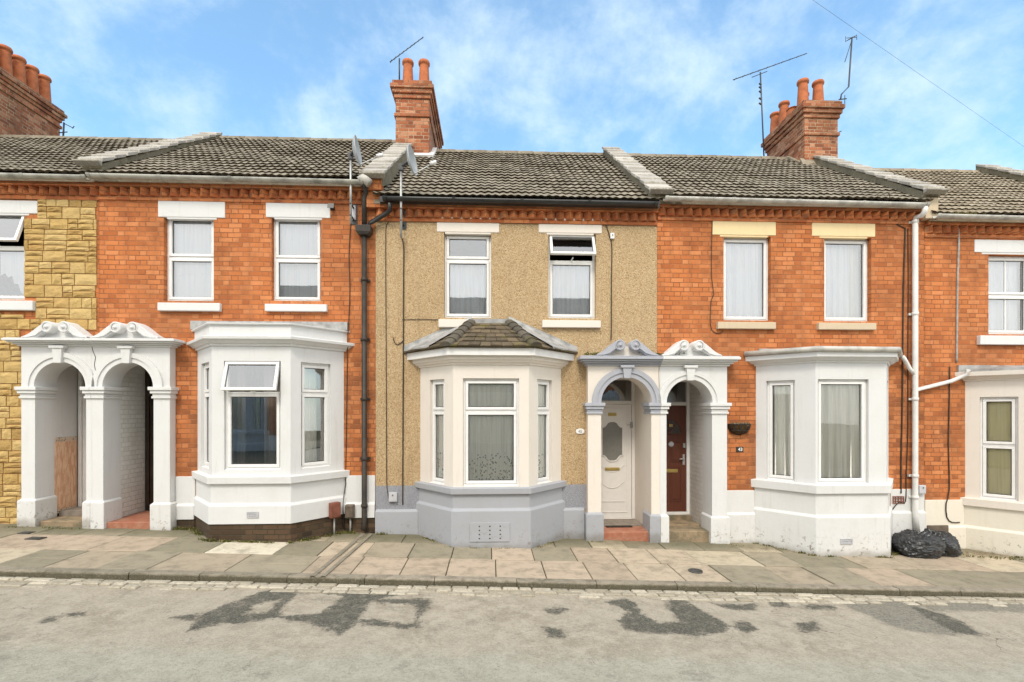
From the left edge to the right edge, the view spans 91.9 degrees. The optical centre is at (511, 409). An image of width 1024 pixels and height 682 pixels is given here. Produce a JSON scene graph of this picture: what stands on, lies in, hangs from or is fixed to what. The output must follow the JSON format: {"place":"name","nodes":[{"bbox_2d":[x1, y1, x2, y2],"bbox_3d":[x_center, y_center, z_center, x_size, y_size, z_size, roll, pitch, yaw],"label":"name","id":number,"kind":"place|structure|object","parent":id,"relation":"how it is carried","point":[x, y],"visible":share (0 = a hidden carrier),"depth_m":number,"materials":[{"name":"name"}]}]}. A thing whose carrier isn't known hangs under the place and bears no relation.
{"place":"outdoors","nodes":[
{"label":"outdoors","id":0,"kind":"place"},
{"bbox_2d":[4,530,1015,559],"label":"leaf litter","id":1,"kind":"object","parent":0,"point":[965,553],"visible":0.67,"depth_m":7.81,"materials":[{"name":"brown plant"}]},
{"bbox_2d":[0,580,1023,681],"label":"road","id":2,"kind":"structure","parent":0,"point":[75,633],"depth_m":4.51,"materials":[{"name":"grey asphalt"}]},
{"bbox_2d":[0,577,1023,606],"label":"gutter setts","id":3,"kind":"structure","parent":2,"relation":"on","point":[480,591],"depth_m":5.72,"materials":[{"name":"stone"}]},
{"bbox_2d":[0,523,1023,587],"bbox_3d":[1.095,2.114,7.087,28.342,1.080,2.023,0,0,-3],"label":"pavement","id":4,"kind":"structure","parent":0,"point":[149,549],"depth_m":6.74,"materials":[{"name":"grey concrete"}]},
{"bbox_2d":[17,531,35,533],"bbox_3d":[-7.042,1.798,7.179,0.160,0.040,0.120,0,0,-3],"label":"stopcock cover","id":5,"kind":"object","parent":4,"relation":"on","point":[26,532],"visible":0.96,"depth_m":7.15,"materials":[{"name":"metal"}]},
{"bbox_2d":[24,536,46,539],"bbox_3d":[-6.660,1.811,6.922,0.200,0.042,0.120,0,0,-3],"label":"stopcock cover","id":6,"kind":"object","parent":4,"relation":"on","point":[35,538],"visible":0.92,"depth_m":6.88,"materials":[{"name":"metal"}]},
{"bbox_2d":[310,533,372,577],"bbox_3d":[-2.273,1.965,6.787,0.170,0.035,2.009,0,0,0],"label":"drain channel","id":7,"kind":"object","parent":4,"relation":"on","point":[334,558],"visible":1,"depth_m":6.61,"materials":[{"name":"stone"}]},
{"bbox_2d":[0,566,1023,597],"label":"kerb","id":8,"kind":"structure","parent":4,"relation":"on","point":[337,579],"depth_m":5.90,"materials":[{"name":"stone"}]},
{"bbox_2d":[4,526,1022,559],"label":"weeds","id":9,"kind":"object","parent":4,"relation":"on","point":[191,529],"visible":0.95,"depth_m":7.53,"materials":[{"name":"green plant"}]},
{"bbox_2d":[688,568,702,573],"bbox_3d":[2.420,2.139,6.529,0.180,0.028,0.180,0,0,-3],"label":"round cover","id":10,"kind":"object","parent":4,"relation":"on","point":[695,571],"visible":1,"depth_m":6.51,"materials":[{"name":"metal"}]},
{"bbox_2d":[891,529,946,558],"bbox_3d":[6.385,2.085,7.791,0.779,0.408,0.570,2,0,-2],"label":"bin bag","id":11,"kind":"object","parent":4,"relation":"on","point":[925,544],"visible":1,"depth_m":7.60,"materials":[{"name":"plastic"}]},
{"bbox_2d":[924,528,961,556],"bbox_3d":[6.811,2.106,7.911,0.560,0.403,0.488,0,0,29],"label":"bin bag","id":12,"kind":"object","parent":4,"relation":"on","point":[953,549],"visible":0.43,"depth_m":7.71,"materials":[{"name":"plastic"}]},
{"bbox_2d":[0,0,1023,169],"label":"sky","id":13,"kind":"structure","parent":0,"point":[632,76],"materials":[{"name":"blue"}]},
{"bbox_3d":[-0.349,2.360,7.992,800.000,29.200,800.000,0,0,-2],"label":"ground","id":14,"kind":"structure","parent":0,"visible":0},
{"bbox_2d":[0,43,222,528],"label":"terraced house","id":15,"kind":"structure","parent":14,"relation":"on","point":[49,258],"depth_m":7.69,"materials":[{"name":"yellow stone cladding"},{"name":"concrete tile"},{"name":"white paint"}]},
{"bbox_2d":[0,200,37,310],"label":"window","id":16,"kind":"structure","parent":15,"relation":"in","point":[12,258],"depth_m":7.67,"materials":[{"name":"plastic"}]},
{"bbox_2d":[58,122,74,135],"bbox_3d":[-11.005,-6.884,12.232,0.374,0.403,0.035,0,0,-3],"label":"aerial bracket","id":17,"kind":"object","parent":15,"relation":"attached to","point":[63,131],"visible":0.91,"depth_m":12.22,"materials":[{"name":"metal"}]},
{"bbox_2d":[78,370,85,506],"bbox_3d":[-6.925,0.480,8.356,0.734,2.526,0.080,0,0,-2],"label":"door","id":18,"kind":"structure","parent":15,"relation":"in","point":[81,400],"depth_m":8.32,"materials":[{"name":"white"}]},
{"bbox_2d":[84,135,411,541],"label":"terraced house","id":19,"kind":"structure","parent":14,"relation":"on","point":[218,343],"depth_m":7.78,"materials":[{"name":"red brick"}]},
{"bbox_2d":[146,370,153,510],"bbox_3d":[-5.927,0.485,8.540,0.729,2.535,0.080,0,0,-2],"label":"door","id":20,"kind":"structure","parent":19,"relation":"in","point":[149,401],"depth_m":8.51,"materials":[{"name":"black wood"}]},
{"bbox_2d":[157,201,224,311],"bbox_3d":[-5.039,-2.409,7.841,1.026,1.741,0.236,0,0,-2],"label":"window","id":21,"kind":"structure","parent":19,"relation":"in","point":[190,224],"depth_m":7.87,"materials":[{"name":"plastic"}]},
{"bbox_2d":[202,363,208,468],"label":"window","id":22,"kind":"structure","parent":19,"relation":"in","point":[206,368],"depth_m":7.61,"materials":[{"name":"plastic"}]},
{"bbox_2d":[221,361,280,469],"bbox_3d":[-3.777,0.102,7.304,0.808,1.604,0.486,0,0,-2],"label":"window","id":23,"kind":"structure","parent":19,"relation":"in","point":[271,394],"depth_m":7.26,"materials":[{"name":"plastic"}]},
{"bbox_2d":[265,203,329,311],"bbox_3d":[-3.397,-2.418,7.922,1.005,1.744,0.256,0,0,-2],"label":"window","id":24,"kind":"structure","parent":19,"relation":"in","point":[297,226],"depth_m":7.95,"materials":[{"name":"plastic"}]},
{"bbox_2d":[301,362,329,468],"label":"window","id":25,"kind":"structure","parent":19,"relation":"in","point":[309,393],"depth_m":7.69,"materials":[{"name":"plastic"}]},
{"bbox_2d":[327,203,334,209],"bbox_3d":[-2.849,-3.196,7.818,0.100,0.080,0.129,0,0,-3],"label":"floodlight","id":26,"kind":"object","parent":19,"relation":"attached to","point":[331,206],"visible":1,"depth_m":7.77,"materials":[{"name":"white plastic"}]},
{"bbox_2d":[329,501,340,533],"bbox_3d":[-2.740,1.711,7.660,0.100,0.540,0.160,0,0,39],"label":"meter box","id":27,"kind":"object","parent":19,"relation":"attached to","point":[334,510],"visible":0.96,"depth_m":7.62,"materials":[{"name":"red plastic"}]},
{"bbox_2d":[343,224,350,527],"bbox_3d":[-2.621,-0.543,7.855,0.121,4.841,0.071,0,0,-3],"label":"cable","id":28,"kind":"object","parent":19,"relation":"attached to","point":[347,369],"visible":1,"depth_m":7.88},
{"bbox_2d":[345,504,354,530],"bbox_3d":[-2.554,1.746,7.795,0.134,0.489,0.106,0,0,-3],"label":"meter box","id":29,"kind":"object","parent":19,"relation":"attached to","point":[349,511],"visible":0.99,"depth_m":7.75,"materials":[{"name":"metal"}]},
{"bbox_2d":[352,205,355,219],"bbox_3d":[-2.514,-3.124,7.869,0.060,0.230,0.056,0,0,-3],"label":"junction box","id":30,"kind":"object","parent":19,"relation":"attached to","point":[354,213],"visible":0.84,"depth_m":7.86,"materials":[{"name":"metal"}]},
{"bbox_2d":[348,135,382,224],"bbox_3d":[-2.344,-3.543,7.614,0.651,1.298,0.397,0,0,27],"label":"satellite dish","id":31,"kind":"object","parent":19,"relation":"attached to","point":[355,152],"visible":1,"depth_m":7.68,"materials":[{"name":"metal"}]},
{"bbox_2d":[366,58,674,548],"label":"terraced house","id":32,"kind":"structure","parent":14,"relation":"on","point":[510,388],"depth_m":7.95,"materials":[{"name":"pebbledash render"},{"name":"concrete tile"},{"name":"cream paint"}]},
{"bbox_2d":[385,221,388,497],"bbox_3d":[-1.913,-0.794,7.912,0.222,4.538,0.012,0,0,-3],"label":"cable","id":33,"kind":"object","parent":32,"relation":"attached to","point":[386,365],"visible":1,"depth_m":7.90,"materials":[{"name":"plastic"}]},
{"bbox_2d":[389,492,397,501],"bbox_3d":[-1.896,1.399,7.886,0.135,0.151,0.066,0,0,-3],"label":"meter box","id":34,"kind":"object","parent":32,"relation":"attached to","point":[393,496],"visible":1,"depth_m":7.87,"materials":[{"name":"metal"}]},
{"bbox_2d":[401,238,403,504],"bbox_3d":[-1.748,-0.610,7.919,0.054,4.278,0.020,0,0,-3],"label":"cable","id":35,"kind":"object","parent":32,"relation":"attached to","point":[403,379],"visible":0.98,"depth_m":7.91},
{"bbox_2d":[390,37,423,79],"bbox_3d":[-2.317,-7.760,10.875,0.826,1.215,0.112,0,0,-42],"label":"aerial","id":36,"kind":"object","parent":32,"relation":"attached to","point":[403,52],"visible":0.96,"depth_m":10.79,"materials":[{"name":"metal"}]},
{"bbox_2d":[398,144,436,237],"bbox_3d":[-1.541,-3.373,7.646,0.726,1.386,0.376,0,0,33],"label":"satellite dish","id":37,"kind":"object","parent":32,"relation":"attached to","point":[410,161],"visible":1,"depth_m":7.71,"materials":[{"name":"metal"}]},
{"bbox_2d":[402,319,437,319],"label":"cable","id":38,"kind":"object","parent":32,"relation":"attached to","point":[420,319],"visible":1,"depth_m":7.93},
{"bbox_2d":[432,379,443,484],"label":"window","id":39,"kind":"structure","parent":32,"relation":"in","point":[438,385],"depth_m":7.72,"materials":[{"name":"plastic"}]},
{"bbox_2d":[437,217,498,327],"bbox_3d":[-0.711,-2.199,8.040,1.002,1.776,0.257,0,0,-2],"label":"window","id":40,"kind":"structure","parent":32,"relation":"in","point":[467,278],"depth_m":8.07,"materials":[{"name":"plastic"}]},
{"bbox_2d":[463,378,518,485],"bbox_3d":[-0.313,0.352,7.408,0.831,1.624,0.119,0,0,-2],"label":"window","id":41,"kind":"structure","parent":32,"relation":"in","point":[490,406],"depth_m":7.43,"materials":[{"name":"plastic"}]},
{"bbox_2d":[537,379,550,483],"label":"window","id":42,"kind":"structure","parent":32,"relation":"in","point":[542,385],"depth_m":7.81,"materials":[{"name":"plastic"}]},
{"bbox_2d":[539,218,601,327],"bbox_3d":[0.946,-2.211,8.076,1.034,1.781,0.336,0,0,-2],"label":"window","id":43,"kind":"structure","parent":32,"relation":"in","point":[571,284],"depth_m":8.13,"materials":[{"name":"plastic"}]},
{"bbox_2d":[576,429,583,433],"bbox_3d":[1.107,0.357,8.044,0.140,0.086,0.016,0,0,-3],"label":"number plaque","id":44,"kind":"object","parent":32,"relation":"attached to","point":[579,431],"visible":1,"depth_m":8.04,"materials":[{"name":"white ceramic"}]},
{"bbox_2d":[605,225,611,338],"bbox_3d":[1.560,-2.081,8.064,0.153,1.909,0.016,0,0,-3],"label":"cable","id":45,"kind":"object","parent":32,"relation":"attached to","point":[611,282],"visible":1,"depth_m":8.06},
{"bbox_2d":[601,379,634,518],"bbox_3d":[1.796,0.720,8.861,0.815,2.566,0.111,0,0,-2],"label":"door","id":46,"kind":"structure","parent":32,"relation":"in","point":[618,417],"depth_m":8.87,"materials":[{"name":"white plastic"}]},
{"bbox_2d":[606,525,632,527],"bbox_3d":[1.788,1.967,8.456,0.441,0.016,0.380,0,0,-3],"label":"doormat","id":47,"kind":"object","parent":32,"relation":"on","point":[612,526],"visible":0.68,"depth_m":8.27,"materials":[{"name":"brown"}]},
{"bbox_2d":[584,352,684,354],"bbox_3d":[1.982,-0.902,8.012,1.657,0.069,0.182,0,0,-3],"label":"moss","id":48,"kind":"object","parent":32,"relation":"on","point":[594,353],"visible":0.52,"depth_m":7.98,"materials":[{"name":"green plant"}]},
{"bbox_2d":[627,77,949,556],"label":"terraced house","id":49,"kind":"structure","parent":14,"relation":"on","point":[796,363],"depth_m":8.17,"materials":[{"name":"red brick"}]},
{"bbox_2d":[666,381,689,514],"bbox_3d":[2.823,0.683,8.911,0.750,2.426,0.101,0,0,-2],"label":"door","id":50,"kind":"structure","parent":49,"relation":"in","point":[678,417],"depth_m":8.91,"materials":[{"name":"brown wood"}]},
{"bbox_2d":[710,221,723,333],"bbox_3d":[3.371,-2.187,8.143,0.232,1.885,0.012,0,0,-3],"label":"cable","id":51,"kind":"object","parent":49,"relation":"attached to","point":[712,283],"visible":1,"depth_m":8.13,"materials":[{"name":"black plastic"}]},
{"bbox_2d":[727,422,750,434],"bbox_3d":[3.741,0.317,8.085,0.392,0.222,0.171,0,0,-3],"label":"wall planter","id":52,"kind":"object","parent":49,"relation":"attached to","point":[739,428],"visible":1,"depth_m":8.06,"materials":[{"name":"black wicker"}]},
{"bbox_2d":[736,447,742,451],"bbox_3d":[3.757,0.661,8.162,0.120,0.084,0.014,0,0,-3],"label":"number plaque","id":53,"kind":"object","parent":49,"relation":"attached to","point":[739,449],"visible":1,"depth_m":8.16,"materials":[{"name":"black ceramic"}]},
{"bbox_2d":[712,221,775,329],"bbox_3d":[3.828,-2.214,8.238,1.074,1.788,0.257,0,0,-2],"label":"window","id":54,"kind":"structure","parent":49,"relation":"in","point":[745,244],"depth_m":8.30,"materials":[{"name":"plastic"}]},
{"bbox_2d":[733,53,806,155],"bbox_3d":[6.074,-7.181,11.648,2.132,2.795,0.107,0,0,-16],"label":"aerial","id":55,"kind":"object","parent":49,"relation":"attached to","point":[760,87],"visible":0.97,"depth_m":11.55,"materials":[{"name":"metal"}]},
{"bbox_2d":[767,380,794,481],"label":"window","id":56,"kind":"structure","parent":49,"relation":"in","point":[780,394],"depth_m":8.01,"materials":[{"name":"plastic"}]},
{"bbox_2d":[818,379,865,483],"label":"window","id":57,"kind":"structure","parent":49,"relation":"in","point":[841,402],"depth_m":7.67,"materials":[{"name":"plastic"}]},
{"bbox_2d":[812,223,875,329],"bbox_3d":[5.518,-2.217,8.350,1.086,1.797,0.333,0,0,-2],"label":"window","id":58,"kind":"structure","parent":49,"relation":"in","point":[842,241],"depth_m":8.39,"materials":[{"name":"plastic"}]},
{"bbox_2d":[839,35,856,131],"bbox_3d":[7.530,-7.279,10.970,0.750,2.410,0.306,0,0,-28],"label":"aerial","id":59,"kind":"object","parent":49,"relation":"on","point":[851,38],"visible":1,"depth_m":10.93,"materials":[{"name":"metal"}]},
{"bbox_2d":[892,228,908,509],"bbox_3d":[6.492,-0.676,8.270,0.304,4.704,0.034,0,0,-3],"label":"cable","id":60,"kind":"object","parent":49,"relation":"attached to","point":[907,372],"visible":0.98,"depth_m":8.28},
{"bbox_2d":[900,228,905,492],"bbox_3d":[6.538,-0.811,8.273,0.115,4.434,0.040,0,0,-3],"label":"cable","id":61,"kind":"object","parent":49,"relation":"attached to","point":[902,361],"visible":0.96,"depth_m":8.27,"materials":[{"name":"black plastic"}]},
{"bbox_2d":[918,485,925,493],"bbox_3d":[6.830,1.336,8.250,0.119,0.144,0.076,0,0,-3],"label":"junction box","id":62,"kind":"object","parent":49,"relation":"attached to","point":[921,489],"visible":0.78,"depth_m":8.23,"materials":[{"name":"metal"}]},
{"bbox_2d":[872,164,1023,557],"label":"terraced house","id":63,"kind":"structure","parent":14,"relation":"on","point":[985,505],"depth_m":8.32,"materials":[{"name":"red brick"}]},
{"bbox_2d":[813,0,1022,145],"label":"overhead wire","id":64,"kind":"object","parent":63,"relation":"attached to","point":[911,68],"visible":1,"depth_m":5.37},
{"bbox_2d":[945,367,959,522],"bbox_3d":[7.388,0.597,8.309,0.250,2.627,0.036,0,0,-3],"label":"cable","id":65,"kind":"object","parent":63,"relation":"attached to","point":[948,453],"visible":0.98,"depth_m":8.31,"materials":[{"name":"black plastic"}]},
{"bbox_2d":[955,228,959,361],"bbox_3d":[7.494,-1.916,8.323,0.069,2.254,0.028,0,0,-3],"label":"conduit","id":66,"kind":"object","parent":63,"relation":"attached to","point":[957,284],"visible":1,"depth_m":8.31,"materials":[{"name":"grey plastic"}]},
{"bbox_2d":[974,240,1023,344],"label":"window","id":67,"kind":"structure","parent":63,"relation":"in","point":[1004,294],"depth_m":8.48,"materials":[{"name":"plastic"}]},
{"bbox_2d":[980,397,1017,500],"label":"window","id":68,"kind":"structure","parent":63,"relation":"in","point":[998,415],"depth_m":8.13,"materials":[{"name":"plastic"}]}
]}

